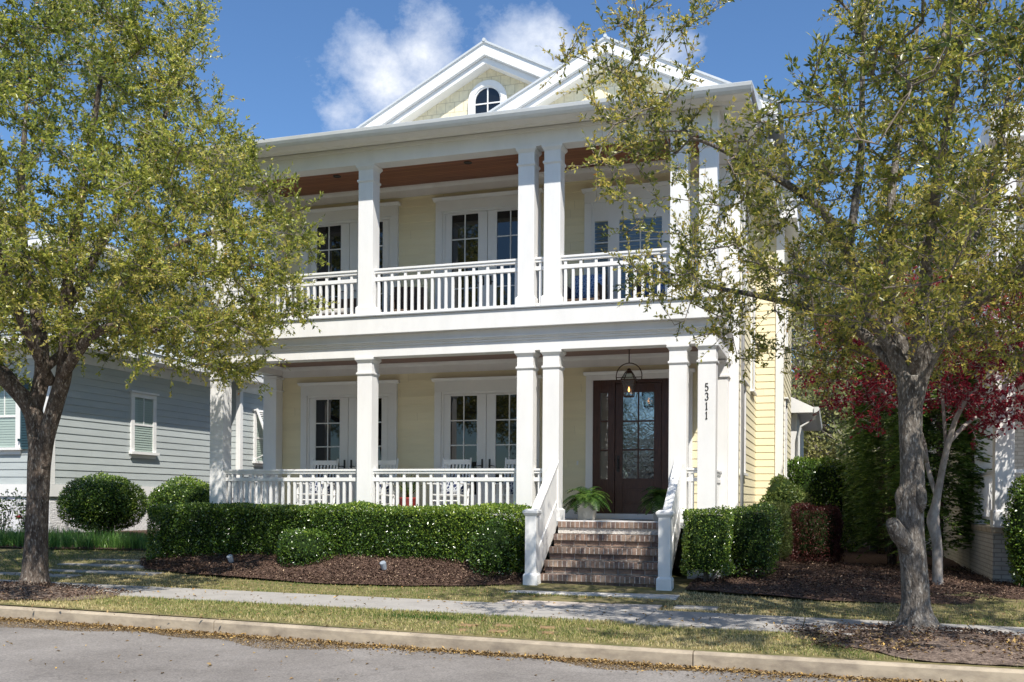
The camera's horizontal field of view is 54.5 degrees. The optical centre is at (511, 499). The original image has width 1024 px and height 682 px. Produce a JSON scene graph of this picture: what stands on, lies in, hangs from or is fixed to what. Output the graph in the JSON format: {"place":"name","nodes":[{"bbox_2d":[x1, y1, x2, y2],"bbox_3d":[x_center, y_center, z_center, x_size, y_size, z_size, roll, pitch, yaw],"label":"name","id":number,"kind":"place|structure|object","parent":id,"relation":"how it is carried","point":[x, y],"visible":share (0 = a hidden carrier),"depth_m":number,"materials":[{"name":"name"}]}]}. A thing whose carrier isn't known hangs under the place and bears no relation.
{"place":"outdoors","nodes":[
{"label":"outdoors","id":0,"kind":"place"},
{"bbox_2d":[0,604,227,619],"bbox_3d":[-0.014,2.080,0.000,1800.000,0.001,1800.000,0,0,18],"label":"terrain","id":1,"kind":"structure","parent":0,"point":[89,610],"depth_m":18.36,"materials":[{"name":"green plant"}]},
{"bbox_2d":[791,212,840,369],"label":"background tree","id":2,"kind":"object","parent":1,"relation":"on","point":[810,302],"visible":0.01,"depth_m":60.44,"materials":[{"name":"green plant"}]},
{"bbox_2d":[0,620,877,681],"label":"road","id":3,"kind":"structure","parent":0,"point":[191,658],"depth_m":9.65,"materials":[{"name":"grey asphalt"}]},
{"bbox_2d":[0,617,962,681],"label":"gutter litter","id":4,"kind":"object","parent":3,"relation":"on","point":[595,660],"visible":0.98,"depth_m":10.42,"materials":[{"name":"brown plant"}]},
{"bbox_2d":[0,605,1023,681],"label":"kerb","id":5,"kind":"structure","parent":3,"relation":"on","point":[865,668],"depth_m":10.25,"materials":[{"name":"concrete"}]},
{"bbox_2d":[0,547,1023,668],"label":"lawn ground","id":6,"kind":"structure","parent":0,"point":[682,582],"depth_m":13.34,"materials":[{"name":"plant"}]},
{"bbox_2d":[0,572,82,577],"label":"stepping slab","id":7,"kind":"structure","parent":6,"relation":"on","point":[53,575],"depth_m":16.62,"materials":[{"name":"concrete"}]},
{"bbox_2d":[0,582,119,600],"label":"tree ring","id":8,"kind":"object","parent":6,"relation":"on","point":[39,595],"visible":0.68,"depth_m":13.81,"materials":[{"name":"brown wood"}]},
{"bbox_2d":[0,0,338,585],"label":"oak tree","id":9,"kind":"object","parent":8,"relation":"on","point":[77,335],"visible":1,"depth_m":13.56,"materials":[{"name":"green plant"}]},
{"bbox_2d":[0,529,159,549],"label":"mulch bed","id":10,"kind":"object","parent":6,"relation":"on","point":[137,531],"visible":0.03,"depth_m":20.44,"materials":[{"name":"brown soil"}]},
{"bbox_2d":[0,488,25,532],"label":"camellia bush","id":11,"kind":"object","parent":10,"relation":"on","point":[18,516],"visible":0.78,"depth_m":21.57,"materials":[{"name":"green plant"}]},
{"bbox_2d":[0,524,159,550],"bbox_3d":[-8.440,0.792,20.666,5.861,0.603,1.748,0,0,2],"label":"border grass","id":12,"kind":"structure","parent":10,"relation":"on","point":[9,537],"depth_m":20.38,"materials":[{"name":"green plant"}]},
{"bbox_2d":[55,470,147,534],"bbox_3d":[-9.252,0.151,22.466,1.968,1.637,1.847,0,0,18],"label":"round shrub","id":13,"kind":"object","parent":10,"relation":"on","point":[107,502],"visible":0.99,"depth_m":21.97,"materials":[{"name":"green plant"}]},
{"bbox_2d":[146,474,209,525],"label":"round shrub","id":14,"kind":"object","parent":10,"relation":"on","point":[195,491],"visible":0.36,"depth_m":23.72,"materials":[{"name":"green plant"}]},
{"bbox_2d":[58,563,144,567],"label":"stepping slab","id":15,"kind":"structure","parent":6,"relation":"on","point":[114,565],"depth_m":17.64,"materials":[{"name":"concrete"}]},
{"bbox_2d":[49,569,164,575],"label":"stepping slab","id":16,"kind":"structure","parent":6,"relation":"on","point":[114,572],"depth_m":16.89,"materials":[{"name":"concrete"}]},
{"bbox_2d":[84,559,140,561],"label":"stepping slab","id":17,"kind":"structure","parent":6,"relation":"on","point":[127,560],"depth_m":18.50,"materials":[{"name":"concrete"}]},
{"bbox_2d":[0,231,263,532],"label":"blue house","id":18,"kind":"structure","parent":6,"relation":"on","point":[146,432],"depth_m":25.21,"materials":[{"name":"grey paint"}]},
{"bbox_2d":[0,378,22,454],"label":"window","id":19,"kind":"structure","parent":18,"relation":"in","point":[13,447],"depth_m":22.97,"materials":[{"name":"white paint"}]},
{"bbox_2d":[128,390,159,458],"bbox_3d":[-9.492,-1.928,25.660,0.120,1.710,1.080,0,0,18],"label":"window","id":20,"kind":"structure","parent":18,"relation":"in","point":[146,453],"depth_m":25.64,"materials":[{"name":"white paint"}]},
{"bbox_2d":[252,409,262,466],"bbox_3d":[-7.493,-1.865,30.542,0.120,1.710,1.600,0,0,18],"label":"window","id":21,"kind":"structure","parent":18,"relation":"in","point":[257,448],"depth_m":30.03,"materials":[{"name":"white paint"}]},
{"bbox_2d":[140,553,544,584],"bbox_3d":[-3.547,1.072,16.901,8.060,0.422,2.617,0,0,18],"label":"mulch bed","id":22,"kind":"object","parent":6,"relation":"on","point":[437,563],"visible":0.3,"depth_m":15.80,"materials":[{"name":"brown wood"}]},
{"bbox_2d":[227,554,233,562],"bbox_3d":[-4.733,1.024,16.679,0.101,0.225,0.123,0,0,18],"label":"garden spotlight","id":23,"kind":"object","parent":22,"relation":"on","point":[230,558],"visible":0.91,"depth_m":16.65,"materials":[{"name":"black metal"}]},
{"bbox_2d":[274,526,335,566],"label":"shrub","id":24,"kind":"object","parent":22,"relation":"on","point":[300,546],"visible":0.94,"depth_m":16.20,"materials":[{"name":"green plant"}]},
{"bbox_2d":[145,499,531,574],"bbox_3d":[-3.045,0.609,16.959,7.218,1.256,1.113,0,0,18],"label":"clipped hedge","id":25,"kind":"object","parent":22,"relation":"on","point":[443,531],"visible":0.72,"depth_m":16.52,"materials":[{"name":"green plant"}]},
{"bbox_2d":[380,561,386,570],"bbox_3d":[-2.027,1.069,15.624,0.101,0.225,0.123,0,0,18],"label":"garden spotlight","id":26,"kind":"object","parent":22,"relation":"on","point":[383,565],"visible":0.93,"depth_m":15.60,"materials":[{"name":"black metal"}]},
{"bbox_2d":[466,516,523,576],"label":"shrub","id":27,"kind":"object","parent":22,"relation":"on","point":[492,541],"visible":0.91,"depth_m":15.34,"materials":[{"name":"green plant"}]},
{"bbox_2d":[354,611,498,621],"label":"weeds","id":28,"kind":"object","parent":6,"relation":"on","point":[416,615],"visible":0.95,"depth_m":11.82,"materials":[{"name":"green plant"}]},
{"bbox_2d":[458,623,479,626],"bbox_3d":[-0.499,1.451,11.320,0.230,0.060,0.150,0,0,18],"label":"brick paver","id":29,"kind":"object","parent":6,"relation":"on","point":[462,624],"visible":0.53,"depth_m":11.32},
{"bbox_2d":[169,33,821,590],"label":"yellow house","id":30,"kind":"structure","parent":6,"relation":"on","point":[467,201],"depth_m":17.91,"materials":[{"name":"beige paint"}]},
{"bbox_2d":[296,459,338,505],"bbox_3d":[-3.761,-0.231,19.105,0.630,1.145,0.854,0,0,16],"label":"rocking chair","id":31,"kind":"object","parent":30,"relation":"on","point":[327,462],"visible":0.41,"depth_m":19.35,"materials":[{"name":"white paint"}]},
{"bbox_2d":[309,477,330,493],"bbox_3d":[-3.721,-0.280,19.229,0.460,0.340,0.140,0,-13,16],"label":"pillow","id":32,"kind":"object","parent":31,"relation":"on","point":[316,487],"visible":0.39,"depth_m":19.17,"materials":[{"name":"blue fabric"}]},
{"bbox_2d":[281,298,356,317],"bbox_3d":[-3.601,-3.568,19.175,1.700,0.728,0.777,0,0,18],"label":"wicker sofa","id":33,"kind":"object","parent":30,"relation":"on","point":[342,306],"visible":0.03,"depth_m":19.31,"materials":[{"name":"wicker"}]},
{"bbox_2d":[309,398,348,503],"bbox_3d":[-3.691,-0.887,19.942,0.860,2.315,0.099,0,0,18],"label":"french door","id":34,"kind":"structure","parent":30,"relation":"in","point":[329,417],"depth_m":19.96,"materials":[{"name":"white paint"}]},
{"bbox_2d":[311,223,349,299],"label":"french door","id":35,"kind":"structure","parent":30,"relation":"in","point":[336,249],"depth_m":19.95,"materials":[{"name":"white paint"}]},
{"bbox_2d":[348,396,387,503],"bbox_3d":[-2.864,-0.881,19.674,0.860,2.315,0.100,0,0,18],"label":"french door","id":36,"kind":"structure","parent":30,"relation":"in","point":[382,401],"depth_m":19.76,"materials":[{"name":"white paint"}]},
{"bbox_2d":[349,220,388,311],"bbox_3d":[-2.841,-4.366,19.674,0.860,2.315,0.100,0,0,18],"label":"french door","id":37,"kind":"structure","parent":30,"relation":"in","point":[384,224],"depth_m":19.62,"materials":[{"name":"white paint"}]},
{"bbox_2d":[352,458,398,505],"bbox_3d":[-2.572,-0.223,18.752,0.630,1.145,0.854,0,0,21],"label":"rocking chair","id":38,"kind":"object","parent":30,"relation":"on","point":[388,462],"visible":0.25,"depth_m":18.97,"materials":[{"name":"white paint"}]},
{"bbox_2d":[379,477,388,493],"bbox_3d":[-2.532,-0.272,18.876,0.460,0.340,0.140,0,-13,21],"label":"pillow","id":39,"kind":"object","parent":38,"relation":"on","point":[387,487],"visible":0.22,"depth_m":18.78,"materials":[{"name":"white fabric"}]},
{"bbox_2d":[386,475,422,505],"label":"potted plant","id":40,"kind":"object","parent":30,"relation":"on","point":[407,497],"visible":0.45,"depth_m":18.58,"materials":[{"name":"green plant"}]},
{"bbox_2d":[390,287,427,310],"bbox_3d":[-1.934,-3.640,18.749,0.680,0.894,0.757,0,0,-2],"label":"wicker armchair","id":41,"kind":"object","parent":30,"relation":"on","point":[408,298],"visible":0.27,"depth_m":19.00,"materials":[{"name":"wicker"}]},
{"bbox_2d":[427,458,471,505],"bbox_3d":[-1.138,-0.214,18.215,0.630,1.145,0.854,0,0,18],"label":"rocking chair","id":42,"kind":"object","parent":30,"relation":"on","point":[460,462],"visible":0.36,"depth_m":18.47,"materials":[{"name":"white paint"}]},
{"bbox_2d":[441,477,463,493],"bbox_3d":[-1.098,-0.262,18.338,0.460,0.340,0.140,0,-13,18],"label":"pillow","id":43,"kind":"object","parent":42,"relation":"on","point":[454,488],"visible":0.5,"depth_m":18.27,"materials":[{"name":"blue fabric"}]},
{"bbox_2d":[444,394,486,505],"bbox_3d":[-0.913,-0.869,19.043,0.860,2.315,0.099,0,0,18],"label":"french door","id":44,"kind":"structure","parent":30,"relation":"in","point":[465,415],"depth_m":19.06,"materials":[{"name":"white paint"}]},
{"bbox_2d":[445,211,487,307],"bbox_3d":[-0.890,-4.353,19.043,0.860,2.315,0.099,0,0,18],"label":"french door","id":45,"kind":"structure","parent":30,"relation":"in","point":[466,234],"depth_m":19.07,"materials":[{"name":"white paint"}]},
{"bbox_2d":[486,393,516,512],"bbox_3d":[-0.085,-0.863,18.775,0.860,2.315,0.100,0,0,18],"label":"french door","id":46,"kind":"structure","parent":30,"relation":"in","point":[501,428],"depth_m":18.85,"materials":[{"name":"white paint"}]},
{"bbox_2d":[488,208,517,305],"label":"french door","id":47,"kind":"structure","parent":30,"relation":"in","point":[502,224],"depth_m":18.84,"materials":[{"name":"white paint"}]},
{"bbox_2d":[495,458,515,503],"bbox_3d":[0.063,-0.206,17.900,0.630,1.145,0.854,0,0,14],"label":"rocking chair","id":48,"kind":"object","parent":30,"relation":"on","point":[510,461],"visible":0.21,"depth_m":18.18,"materials":[{"name":"white paint"}]},
{"bbox_2d":[505,481,512,493],"bbox_3d":[0.103,-0.254,18.023,0.460,0.340,0.140,0,-13,14],"label":"pillow","id":49,"kind":"object","parent":48,"relation":"on","point":[510,487],"visible":0.15,"depth_m":17.98,"materials":[{"name":"blue fabric"}]},
{"bbox_2d":[567,274,606,301],"bbox_3d":[1.298,-3.619,17.653,0.680,0.894,0.757,0,0,18],"label":"wicker armchair","id":50,"kind":"object","parent":30,"relation":"on","point":[569,294],"visible":0.21,"depth_m":17.37,"materials":[{"name":"wicker"}]},
{"bbox_2d":[571,274,601,298],"bbox_3d":[1.334,-3.791,17.759,0.580,0.500,0.160,0,-10,18],"label":"cushion","id":51,"kind":"object","parent":50,"relation":"on","point":[584,284],"visible":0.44,"depth_m":17.69,"materials":[{"name":"blue fabric"}]},
{"bbox_2d":[563,486,611,519],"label":"fern","id":52,"kind":"object","parent":30,"relation":"on","point":[585,503],"visible":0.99,"depth_m":17.26,"materials":[{"name":"green plant"}]},
{"bbox_2d":[616,349,641,397],"bbox_3d":[2.017,-2.209,17.114,0.468,0.874,0.255,0,0,18],"label":"hanging lantern","id":53,"kind":"object","parent":30,"relation":"hanging from","point":[628,371],"visible":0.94,"depth_m":17.10,"materials":[{"name":"brown metal"}]},
{"bbox_2d":[592,197,669,298],"bbox_3d":[2.331,-4.325,18.036,1.800,2.260,0.038,0,0,18],"label":"balcony door","id":54,"kind":"structure","parent":30,"relation":"in","point":[601,212],"depth_m":18.13,"materials":[{"name":"white paint"}]},
{"bbox_2d":[615,382,661,513],"bbox_3d":[2.283,-0.937,18.006,0.848,2.375,0.110,0,0,18],"label":"entry door","id":55,"kind":"structure","parent":30,"relation":"in","point":[638,418],"depth_m":18.03,"materials":[{"name":"brown wood"}]},
{"bbox_2d":[632,281,669,297],"bbox_3d":[2.510,-3.611,17.261,0.680,0.894,0.757,0,0,23],"label":"wicker armchair","id":56,"kind":"object","parent":30,"relation":"on","point":[639,290],"visible":0.06,"depth_m":17.07,"materials":[{"name":"wicker"}]},
{"bbox_2d":[644,270,669,294],"bbox_3d":[2.542,-3.783,17.368,0.580,0.500,0.160,0,-10,18],"label":"cushion","id":57,"kind":"object","parent":56,"relation":"on","point":[655,288],"visible":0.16,"depth_m":17.30,"materials":[{"name":"blue fabric"}]},
{"bbox_2d":[637,486,666,520],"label":"fern","id":58,"kind":"object","parent":30,"relation":"on","point":[656,501],"visible":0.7,"depth_m":16.83,"materials":[{"name":"green plant"}]},
{"bbox_2d":[739,378,748,475],"bbox_3d":[4.333,-1.326,18.518,0.090,1.750,1.080,0,0,18],"label":"window","id":59,"kind":"structure","parent":30,"relation":"in","point":[746,383],"depth_m":18.88,"materials":[{"name":"white paint"}]},
{"bbox_2d":[741,205,750,310],"bbox_3d":[4.353,-4.466,18.518,0.090,1.750,1.080,0,0,18],"label":"window","id":60,"kind":"structure","parent":30,"relation":"in","point":[746,308],"depth_m":18.80,"materials":[{"name":"white paint"}]},
{"bbox_2d":[750,286,756,395],"bbox_3d":[5.038,-3.272,20.659,0.090,2.130,0.980,0,0,18],"label":"window","id":61,"kind":"structure","parent":30,"relation":"in","point":[752,374],"depth_m":20.66,"materials":[{"name":"white paint"}]},
{"bbox_2d":[784,274,787,351],"bbox_3d":[6.399,-4.303,23.059,0.090,1.650,1.080,0,0,18],"label":"window","id":62,"kind":"structure","parent":30,"relation":"in","point":[786,338],"depth_m":23.16,"materials":[{"name":"white paint"}]},
{"bbox_2d":[784,397,789,478],"bbox_3d":[6.380,-1.403,23.059,0.090,1.850,1.080,0,0,18],"label":"window","id":63,"kind":"structure","parent":30,"relation":"in","point":[786,401],"depth_m":22.67,"materials":[{"name":"white paint"}]},
{"bbox_2d":[488,629,507,632],"bbox_3d":[-0.155,1.467,10.925,0.211,0.060,0.151,0,0,13],"label":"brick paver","id":64,"kind":"object","parent":6,"relation":"on","point":[500,631],"visible":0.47,"depth_m":10.87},
{"bbox_2d":[493,624,514,626],"bbox_3d":[-0.088,1.452,11.292,0.233,0.060,0.158,0,0,18],"label":"brick paver","id":65,"kind":"object","parent":6,"relation":"on","point":[503,625],"visible":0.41,"depth_m":11.25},
{"bbox_2d":[0,532,1023,659],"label":"mulch chips","id":66,"kind":"object","parent":6,"relation":"on","point":[514,577],"visible":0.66,"depth_m":15.18,"materials":[{"name":"brown wood"}]},
{"bbox_2d":[1,569,1023,680],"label":"fallen leaves","id":67,"kind":"object","parent":6,"relation":"on","point":[879,641],"visible":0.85,"depth_m":10.73,"materials":[{"name":"brown plant"}]},
{"bbox_2d":[540,626,554,628],"bbox_3d":[0.397,1.458,11.167,0.179,0.060,0.153,0,0,10],"label":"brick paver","id":68,"kind":"object","parent":6,"relation":"on","point":[550,627],"visible":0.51,"depth_m":11.11,"materials":[{"name":"beige brick"}]},
{"bbox_2d":[496,600,661,610],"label":"entry walkway","id":69,"kind":"structure","parent":6,"relation":"on","point":[627,606],"depth_m":13.23,"materials":[{"name":"concrete"}]},
{"bbox_2d":[507,590,679,599],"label":"landing slab","id":70,"kind":"structure","parent":6,"relation":"on","point":[658,596],"depth_m":14.08,"materials":[{"name":"grey concrete"}]},
{"bbox_2d":[673,605,718,610],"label":"stepping slab","id":71,"kind":"structure","parent":6,"relation":"on","point":[712,608],"depth_m":12.93,"materials":[{"name":"concrete"}]},
{"bbox_2d":[791,210,861,457],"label":"background tree","id":72,"kind":"object","parent":6,"relation":"on","point":[800,342],"visible":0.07,"depth_m":48.61,"materials":[{"name":"green plant"}]},
{"bbox_2d":[791,347,883,464],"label":"background tree","id":73,"kind":"object","parent":6,"relation":"on","point":[815,449],"visible":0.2,"depth_m":44.57,"materials":[{"name":"green plant"}]},
{"bbox_2d":[685,542,1023,603],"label":"mulch bed","id":74,"kind":"object","parent":6,"relation":"on","point":[870,557],"visible":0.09,"depth_m":14.82,"materials":[{"name":"brown wood"}]},
{"bbox_2d":[679,505,735,581],"bbox_3d":[2.941,0.699,14.946,0.876,1.269,0.850,0,0,18],"label":"clipped shrub","id":75,"kind":"object","parent":74,"relation":"on","point":[707,548],"visible":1,"depth_m":14.72,"materials":[{"name":"green plant"}]},
{"bbox_2d":[726,503,785,577],"bbox_3d":[3.858,0.671,15.922,1.007,1.286,1.460,0,0,18],"label":"clipped shrub","id":76,"kind":"object","parent":74,"relation":"on","point":[752,545],"visible":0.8,"depth_m":15.44,"materials":[{"name":"green plant"}]},
{"bbox_2d":[744,500,794,564],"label":"pale shrub","id":77,"kind":"object","parent":74,"relation":"on","point":[785,509],"visible":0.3,"depth_m":17.34,"materials":[{"name":"green plant"}]},
{"bbox_2d":[759,473,813,560],"bbox_3d":[5.559,0.378,20.202,1.228,1.850,1.254,0,0,18],"label":"tall shrub","id":78,"kind":"object","parent":74,"relation":"on","point":[781,489],"visible":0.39,"depth_m":19.95,"materials":[{"name":"green plant"}]},
{"bbox_2d":[786,501,845,563],"bbox_3d":[6.001,0.640,19.590,1.134,1.236,1.112,0,0,18],"label":"red shrub","id":79,"kind":"object","parent":74,"relation":"on","point":[817,528],"visible":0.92,"depth_m":19.24,"materials":[{"name":"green plant"}]},
{"bbox_2d":[787,454,861,551],"bbox_3d":[7.404,0.102,23.904,1.947,2.406,2.206,0,0,18],"label":"tall shrub","id":80,"kind":"object","parent":74,"relation":"on","point":[820,482],"visible":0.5,"depth_m":23.26,"materials":[{"name":"green plant"}]},
{"bbox_2d":[836,451,885,545],"bbox_3d":[8.962,-0.003,25.872,1.575,2.624,1.727,0,0,18],"label":"pale shrub","id":81,"kind":"object","parent":74,"relation":"on","point":[845,457],"visible":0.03,"depth_m":25.67,"materials":[{"name":"green plant"}]},
{"bbox_2d":[837,362,899,553],"bbox_3d":[8.583,-1.108,23.002,2.140,4.991,2.279,0,0,18],"label":"evergreen tree","id":82,"kind":"object","parent":74,"relation":"on","point":[882,550],"visible":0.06,"depth_m":22.94,"materials":[{"name":"green plant"}]},
{"bbox_2d":[832,287,949,565],"bbox_3d":[7.428,-1.377,19.276,2.141,5.512,2.255,0,0,-16],"label":"evergreen tree","id":83,"kind":"object","parent":74,"relation":"on","point":[863,472],"visible":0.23,"depth_m":19.21,"materials":[{"name":"green plant"}]},
{"bbox_2d":[791,238,1023,584],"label":"red maple","id":84,"kind":"object","parent":74,"relation":"on","point":[951,393],"visible":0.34,"depth_m":14.87,"materials":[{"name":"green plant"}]},
{"bbox_2d":[875,331,992,562],"bbox_3d":[7.695,-0.882,17.922,2.233,4.528,2.265,0,0,18],"label":"evergreen tree","id":85,"kind":"object","parent":74,"relation":"on","point":[959,493],"visible":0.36,"depth_m":17.42,"materials":[{"name":"green plant"}]},
{"bbox_2d":[1000,473,1023,586],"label":"clipped shrub","id":86,"kind":"object","parent":74,"relation":"on","point":[1014,529],"visible":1,"depth_m":14.51,"materials":[{"name":"green plant"}]},
{"bbox_2d":[792,236,919,426],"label":"background tree","id":87,"kind":"object","parent":6,"relation":"on","point":[848,285],"visible":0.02,"depth_m":51.08,"materials":[{"name":"green plant"}]},
{"bbox_2d":[819,395,897,512],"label":"background tree","id":88,"kind":"object","parent":6,"relation":"on","point":[839,446],"visible":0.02,"depth_m":41.28,"materials":[{"name":"green plant"}]},
{"bbox_2d":[834,172,940,353],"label":"background tree","id":89,"kind":"object","parent":6,"relation":"on","point":[860,234],"visible":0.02,"depth_m":55.42,"materials":[{"name":"green plant"}]},
{"bbox_2d":[791,629,1023,665],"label":"mulch bed","id":90,"kind":"object","parent":6,"relation":"on","point":[965,654],"visible":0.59,"depth_m":9.70,"materials":[{"name":"brown soil"}]},
{"bbox_2d":[537,0,1023,632],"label":"oak tree","id":91,"kind":"object","parent":90,"relation":"on","point":[911,364],"visible":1,"depth_m":9.98,"materials":[{"name":"green plant"}]},
{"bbox_2d":[911,106,1023,581],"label":"brick house","id":92,"kind":"structure","parent":6,"relation":"on","point":[986,555],"depth_m":15.80,"materials":[{"name":"brick"}]},
{"bbox_2d":[0,579,1023,635],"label":"sidewalk","id":93,"kind":"structure","parent":0,"point":[724,620],"depth_m":12.57,"materials":[{"name":"concrete"}]},
{"bbox_2d":[0,0,1023,424],"label":"sky","id":94,"kind":"structure","parent":0,"point":[299,67],"materials":[{"name":"blue"}]},
{"bbox_2d":[869,515,887,551],"bbox_3d":[9.081,0.815,24.387,0.600,0.950,0.640,0,0,18],"label":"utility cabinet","id":95,"kind":"object","parent":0,"point":[871,547],"visible":0.02,"depth_m":24.14,"materials":[{"name":"green metal"}]}
]}

